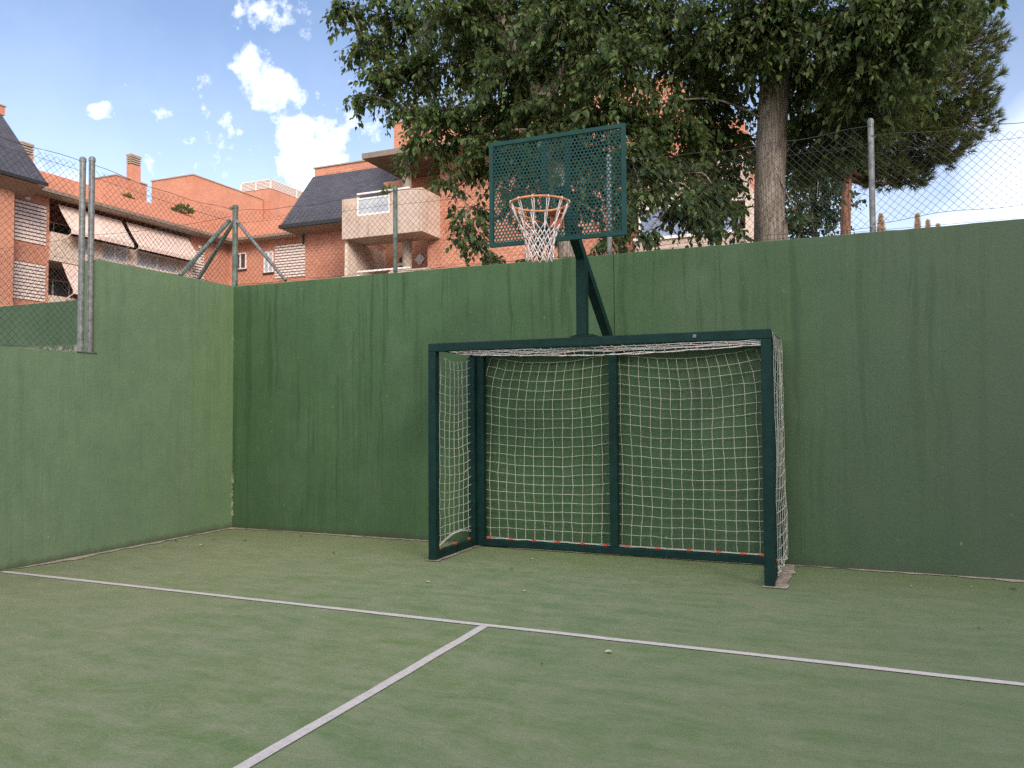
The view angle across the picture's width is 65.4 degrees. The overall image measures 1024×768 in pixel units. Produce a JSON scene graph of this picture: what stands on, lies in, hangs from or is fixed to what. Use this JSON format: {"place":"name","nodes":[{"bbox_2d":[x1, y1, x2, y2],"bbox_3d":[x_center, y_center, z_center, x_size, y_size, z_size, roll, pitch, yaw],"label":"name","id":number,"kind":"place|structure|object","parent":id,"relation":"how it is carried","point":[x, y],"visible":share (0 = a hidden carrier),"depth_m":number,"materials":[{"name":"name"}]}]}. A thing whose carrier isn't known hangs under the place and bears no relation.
{"place":"outdoors","nodes":[
{"label":"outdoors","id":0,"kind":"place"},
{"bbox_2d":[0,529,1023,767],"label":"court turf","id":1,"kind":"structure","parent":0,"point":[96,675],"depth_m":4.52,"materials":[{"name":"green carpet"}]},
{"bbox_2d":[0,527,234,571],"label":"concrete strip","id":2,"kind":"object","parent":1,"relation":"on","point":[80,557],"visible":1,"depth_m":8.18,"materials":[{"name":"concrete"}]},
{"bbox_2d":[233,626,487,767],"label":"court line","id":3,"kind":"object","parent":1,"relation":"on","point":[277,746],"visible":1,"depth_m":3.85,"materials":[{"name":"white paint"}]},
{"bbox_2d":[427,545,477,560],"bbox_3d":[-0.559,1.695,8.032,0.162,0.001,1.020,-1,-2,23],"label":"concrete patch","id":4,"kind":"object","parent":1,"relation":"on","point":[452,554],"visible":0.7,"depth_m":7.90,"materials":[{"name":"grey concrete"}]},
{"bbox_2d":[2,571,1023,685],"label":"court line","id":5,"kind":"object","parent":1,"relation":"on","point":[727,651],"visible":1,"depth_m":5.03,"materials":[{"name":"white paint"}]},
{"bbox_2d":[428,329,787,586],"bbox_3d":[0.862,0.635,7.485,3.205,2.080,1.000,-1,-2,23],"label":"football goal","id":6,"kind":"object","parent":1,"relation":"on","point":[769,344],"visible":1,"depth_m":7.67,"materials":[{"name":"teal paint"}]},
{"bbox_2d":[489,123,626,345],"bbox_3d":[0.657,-1.234,6.894,1.131,1.668,2.105,-2,-3,44],"label":"basketball hoop","id":7,"kind":"object","parent":6,"relation":"attached to","point":[562,215],"visible":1,"depth_m":6.58,"materials":[{"name":"teal paint"}]},
{"bbox_2d":[235,528,1023,581],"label":"concrete strip","id":8,"kind":"object","parent":1,"relation":"on","point":[1012,580],"visible":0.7,"depth_m":7.15,"materials":[{"name":"concrete"}]},
{"bbox_2d":[517,548,788,565],"bbox_3d":[1.223,1.675,7.774,2.876,0.001,0.104,-1,-2,23],"label":"concrete patch","id":9,"kind":"object","parent":1,"relation":"on","point":[642,556],"visible":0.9,"depth_m":7.76,"materials":[{"name":"grey concrete"}]},
{"bbox_2d":[763,565,795,588],"bbox_3d":[2.303,1.636,6.804,0.212,0.001,1.030,-1,-2,23],"label":"concrete patch","id":10,"kind":"object","parent":1,"relation":"on","point":[784,577],"visible":0.66,"depth_m":6.73,"materials":[{"name":"grey concrete"}]},
{"bbox_2d":[0,0,1023,236],"label":"sky","id":11,"kind":"structure","parent":0,"point":[231,93],"materials":[{"name":"blue"}]},
{"label":"ground","id":12,"kind":"structure","parent":0,"visible":0},
{"bbox_2d":[0,104,48,306],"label":"slate roofed building","id":13,"kind":"structure","parent":12,"relation":"on","point":[6,132],"depth_m":34.98,"materials":[{"name":"orange brick"}]},
{"bbox_2d":[0,300,77,350],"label":"court wall","id":14,"kind":"structure","parent":12,"relation":"on","point":[7,325],"depth_m":11.34,"materials":[{"name":"green paint"}]},
{"bbox_2d":[0,216,229,305],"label":"chain link fence","id":15,"kind":"object","parent":14,"relation":"on","point":[108,260],"visible":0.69,"depth_m":11.04,"materials":[{"name":"metal"}]},
{"bbox_2d":[0,259,233,571],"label":"court wall","id":16,"kind":"structure","parent":12,"relation":"on","point":[122,437],"depth_m":8.44,"materials":[{"name":"green paint"}]},
{"bbox_2d":[0,137,231,353],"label":"chain link fence","id":17,"kind":"object","parent":16,"relation":"on","point":[90,258],"visible":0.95,"depth_m":8.10,"materials":[{"name":"metal"}]},
{"bbox_2d":[13,141,304,304],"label":"apartment building","id":18,"kind":"structure","parent":12,"relation":"on","point":[264,195],"depth_m":45.62,"materials":[{"name":"orange brick"}]},
{"bbox_2d":[48,279,69,296],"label":"window","id":19,"kind":"structure","parent":18,"relation":"in","point":[67,284],"depth_m":40.38,"materials":[{"name":"black glass"}]},
{"bbox_2d":[49,221,70,235],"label":"window","id":20,"kind":"structure","parent":18,"relation":"in","point":[58,228],"depth_m":40.49,"materials":[{"name":"black glass"}]},
{"bbox_2d":[85,239,87,255],"bbox_3d":[-21.285,-6.818,39.952,0.047,0.860,0.660,-1,-2,23],"label":"window","id":21,"kind":"structure","parent":18,"relation":"in","point":[86,240],"depth_m":39.90,"materials":[{"name":"grey glass"}]},
{"bbox_2d":[94,239,119,246],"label":"window","id":22,"kind":"structure","parent":18,"relation":"in","point":[101,241],"depth_m":43.04,"materials":[{"name":"black glass"}]},
{"bbox_2d":[102,243,127,263],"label":"window","id":23,"kind":"structure","parent":18,"relation":"in","point":[104,245],"depth_m":41.37,"materials":[{"name":"grey glass"}]},
{"bbox_2d":[121,192,134,198],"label":"roof plant","id":24,"kind":"object","parent":18,"relation":"on","point":[129,195],"visible":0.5,"depth_m":46.94,"materials":[{"name":"green plant"}]},
{"bbox_2d":[131,241,158,254],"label":"window","id":25,"kind":"structure","parent":18,"relation":"in","point":[134,242],"depth_m":45.03,"materials":[{"name":"black glass"}]},
{"bbox_2d":[136,251,177,273],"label":"window","id":26,"kind":"structure","parent":18,"relation":"in","point":[174,266],"depth_m":43.92,"materials":[{"name":"grey glass"}]},
{"bbox_2d":[171,203,195,213],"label":"roof plant","id":27,"kind":"object","parent":18,"relation":"on","point":[178,208],"visible":0.77,"depth_m":50.28,"materials":[{"name":"green plant"}]},
{"bbox_2d":[238,252,246,270],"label":"window","id":28,"kind":"structure","parent":18,"relation":"in","point":[243,261],"depth_m":48.61,"materials":[{"name":"white glass"}]},
{"bbox_2d":[262,251,273,274],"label":"window","id":29,"kind":"structure","parent":18,"relation":"in","point":[266,266],"depth_m":47.78,"materials":[{"name":"white glass"}]},
{"bbox_2d":[320,0,685,265],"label":"broadleaf tree","id":30,"kind":"object","parent":12,"relation":"on","point":[533,58],"visible":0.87,"depth_m":10.37,"materials":[{"name":"green plant"}]},
{"bbox_2d":[278,58,754,279],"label":"slate roofed building","id":31,"kind":"structure","parent":12,"relation":"on","point":[370,173],"depth_m":31.02,"materials":[{"name":"orange brick"}]},
{"bbox_2d":[380,184,393,194],"bbox_3d":[-4.577,-7.408,30.537,0.863,0.541,0.858,-1,-2,23],"label":"roof plant","id":32,"kind":"object","parent":31,"relation":"on","point":[385,187],"visible":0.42,"depth_m":30.36,"materials":[{"name":"green plant"}]},
{"bbox_2d":[232,219,1023,579],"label":"court wall","id":33,"kind":"structure","parent":12,"relation":"on","point":[902,397],"depth_m":7.72,"materials":[{"name":"green paint"}]},
{"bbox_2d":[197,118,1023,285],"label":"chain link fence","id":34,"kind":"object","parent":33,"relation":"on","point":[235,223],"visible":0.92,"depth_m":8.03,"materials":[{"name":"metal"}]},
{"bbox_2d":[594,0,1009,251],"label":"broadleaf tree","id":35,"kind":"object","parent":12,"relation":"on","point":[769,46],"visible":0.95,"depth_m":9.81,"materials":[{"name":"green plant"}]},
{"bbox_2d":[746,108,866,238],"bbox_3d":[7.297,-2.482,19.587,2.835,9.086,2.286,-1,-2,23],"label":"broadleaf tree","id":36,"kind":"object","parent":12,"relation":"on","point":[811,232],"visible":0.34,"depth_m":19.35,"materials":[{"name":"green plant"}]},
{"bbox_2d":[876,213,886,231],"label":"cypress tree","id":37,"kind":"object","parent":12,"relation":"on","point":[881,227],"visible":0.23,"depth_m":42.60,"materials":[{"name":"brown plant"}]},
{"bbox_2d":[793,0,1017,234],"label":"pine tree","id":38,"kind":"object","parent":12,"relation":"on","point":[953,113],"visible":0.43,"depth_m":13.74,"materials":[{"name":"green plant"}]},
{"bbox_2d":[913,212,921,227],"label":"cypress tree","id":39,"kind":"object","parent":12,"relation":"on","point":[917,223],"visible":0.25,"depth_m":41.93,"materials":[{"name":"brown plant"}]},
{"bbox_2d":[924,219,930,226],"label":"cypress tree","id":40,"kind":"object","parent":12,"relation":"on","point":[928,223],"visible":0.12,"depth_m":41.75,"materials":[{"name":"brown plant"}]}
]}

